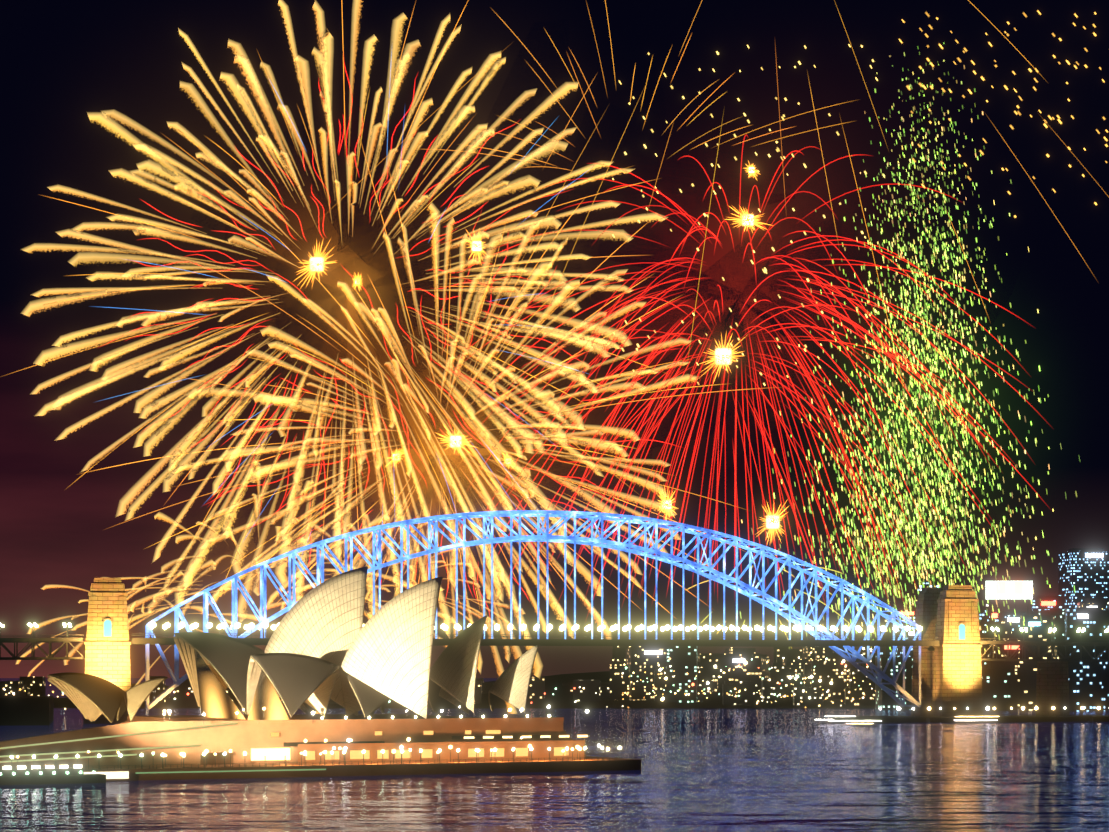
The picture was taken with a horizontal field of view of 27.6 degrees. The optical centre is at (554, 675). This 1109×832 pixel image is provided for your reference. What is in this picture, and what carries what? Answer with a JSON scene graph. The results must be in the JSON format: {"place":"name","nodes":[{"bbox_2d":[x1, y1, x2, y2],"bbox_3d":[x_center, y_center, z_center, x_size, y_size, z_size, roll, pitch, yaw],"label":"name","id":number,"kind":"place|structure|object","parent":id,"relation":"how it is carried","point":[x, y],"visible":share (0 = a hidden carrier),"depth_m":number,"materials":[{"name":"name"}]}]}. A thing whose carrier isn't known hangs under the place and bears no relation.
{"place":"outdoors","nodes":[
{"label":"outdoors","id":0,"kind":"place"},
{"bbox_2d":[194,649,289,719],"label":"glass walls","id":1,"kind":"structure","parent":0,"point":[216,701],"depth_m":738.57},
{"bbox_2d":[54,671,874,707],"bbox_3d":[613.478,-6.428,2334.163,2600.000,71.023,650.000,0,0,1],"label":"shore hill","id":2,"kind":"structure","parent":0,"point":[562,697],"depth_m":2067.47,"materials":[{"name":"black"}]},
{"bbox_2d":[0,639,875,705],"bbox_3d":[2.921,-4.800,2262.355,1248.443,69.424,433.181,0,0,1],"label":"shore flats","id":3,"kind":"structure","parent":2,"relation":"on","point":[616,687],"depth_m":2090.45,"materials":[{"name":"black"}]},
{"bbox_2d":[0,678,1108,831],"bbox_3d":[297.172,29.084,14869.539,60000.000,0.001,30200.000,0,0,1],"label":"harbour water","id":4,"kind":"structure","parent":0,"point":[752,770],"depth_m":583.22,"materials":[{"name":"blue liquid"}]},
{"bbox_2d":[0,696,53,725],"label":"dawes point headland","id":5,"kind":"structure","parent":4,"relation":"on","point":[25,710],"depth_m":1323.76,"materials":[{"name":"stone"}]},
{"bbox_2d":[0,623,84,659],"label":"approach viaduct","id":6,"kind":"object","parent":5,"relation":"on","point":[34,641],"visible":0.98,"depth_m":1376.03,"materials":[{"name":"grey metal"}]},
{"bbox_2d":[83,578,130,723],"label":"bridge pylon","id":7,"kind":"object","parent":4,"relation":"on","point":[107,643],"visible":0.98,"depth_m":1376.36,"materials":[{"name":"stone"}]},
{"bbox_2d":[0,714,640,780],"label":"opera house podium","id":8,"kind":"object","parent":4,"relation":"on","point":[254,740],"visible":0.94,"depth_m":662.45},
{"bbox_2d":[48,566,539,722],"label":"opera house shells","id":9,"kind":"object","parent":8,"relation":"on","point":[322,635],"visible":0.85,"depth_m":725.24},
{"bbox_2d":[47,636,339,720],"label":"opera house shells","id":10,"kind":"object","parent":9,"relation":"attached to","point":[87,708],"visible":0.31,"depth_m":760.11},
{"bbox_2d":[10,714,620,768],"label":"opera house lamps","id":11,"kind":"object","parent":8,"relation":"on","point":[324,752],"visible":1,"depth_m":657.99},
{"bbox_2d":[0,705,634,784],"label":"opera house waterfront","id":12,"kind":"object","parent":8,"relation":"attached to","point":[65,774],"visible":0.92,"depth_m":670.08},
{"bbox_2d":[4,647,873,708],"bbox_3d":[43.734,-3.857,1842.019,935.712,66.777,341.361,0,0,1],"label":"small shore lights","id":13,"kind":"object","parent":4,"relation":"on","point":[703,680],"visible":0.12,"depth_m":2008.40},
{"bbox_2d":[911,587,942,715],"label":"bridge pylon","id":14,"kind":"object","parent":4,"relation":"on","point":[926,603],"visible":0.46,"depth_m":1526.09,"materials":[{"name":"stone"}]},
{"bbox_2d":[926,651,933,715],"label":"bridge pier","id":15,"kind":"structure","parent":4,"relation":"on","point":[929,674],"depth_m":1517.61,"materials":[{"name":"stone"}]},
{"bbox_2d":[145,510,920,709],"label":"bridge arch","id":16,"kind":"structure","parent":15,"relation":"on","point":[575,539],"depth_m":1464.74,"materials":[{"name":"blue"}]},
{"bbox_2d":[130,633,939,646],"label":"bridge deck","id":17,"kind":"structure","parent":16,"relation":"hanging from","point":[605,641],"depth_m":1454.63,"materials":[{"name":"grey metal"}]},
{"bbox_2d":[150,622,922,639],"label":"bridge lamp posts","id":18,"kind":"object","parent":17,"relation":"on","point":[549,627],"visible":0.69,"depth_m":1455.84,"materials":[{"name":"grey metal"}]},
{"bbox_2d":[932,585,982,715],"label":"bridge pylon","id":19,"kind":"object","parent":4,"relation":"on","point":[957,682],"visible":0.96,"depth_m":1487.37,"materials":[{"name":"stone"}]},
{"bbox_2d":[856,548,1108,666],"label":"city skyline","id":20,"kind":"structure","parent":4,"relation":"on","point":[1083,575],"depth_m":2636.91,"materials":[{"name":"black"}]},
{"bbox_2d":[980,627,1108,714],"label":"approach viaduct","id":21,"kind":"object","parent":4,"relation":"on","point":[1052,686],"visible":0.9,"depth_m":1512.28,"materials":[{"name":"grey metal"}]},
{"bbox_2d":[0,0,1108,677],"label":"sky","id":22,"kind":"structure","parent":0,"point":[823,284],"materials":[{"name":"black"}]},
{"bbox_2d":[626,603,1108,710],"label":"city buildings","id":23,"kind":"structure","parent":0,"point":[1007,685],"depth_m":1989.03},
{"bbox_2d":[986,581,1032,637],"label":"billboard","id":24,"kind":"object","parent":23,"relation":"on","point":[1003,590],"depth_m":2112.76,"materials":[{"name":"white"}]},
{"bbox_2d":[815,706,1108,723],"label":"waterfront quay","id":25,"kind":"structure","parent":0,"point":[994,718],"depth_m":1423.52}
]}

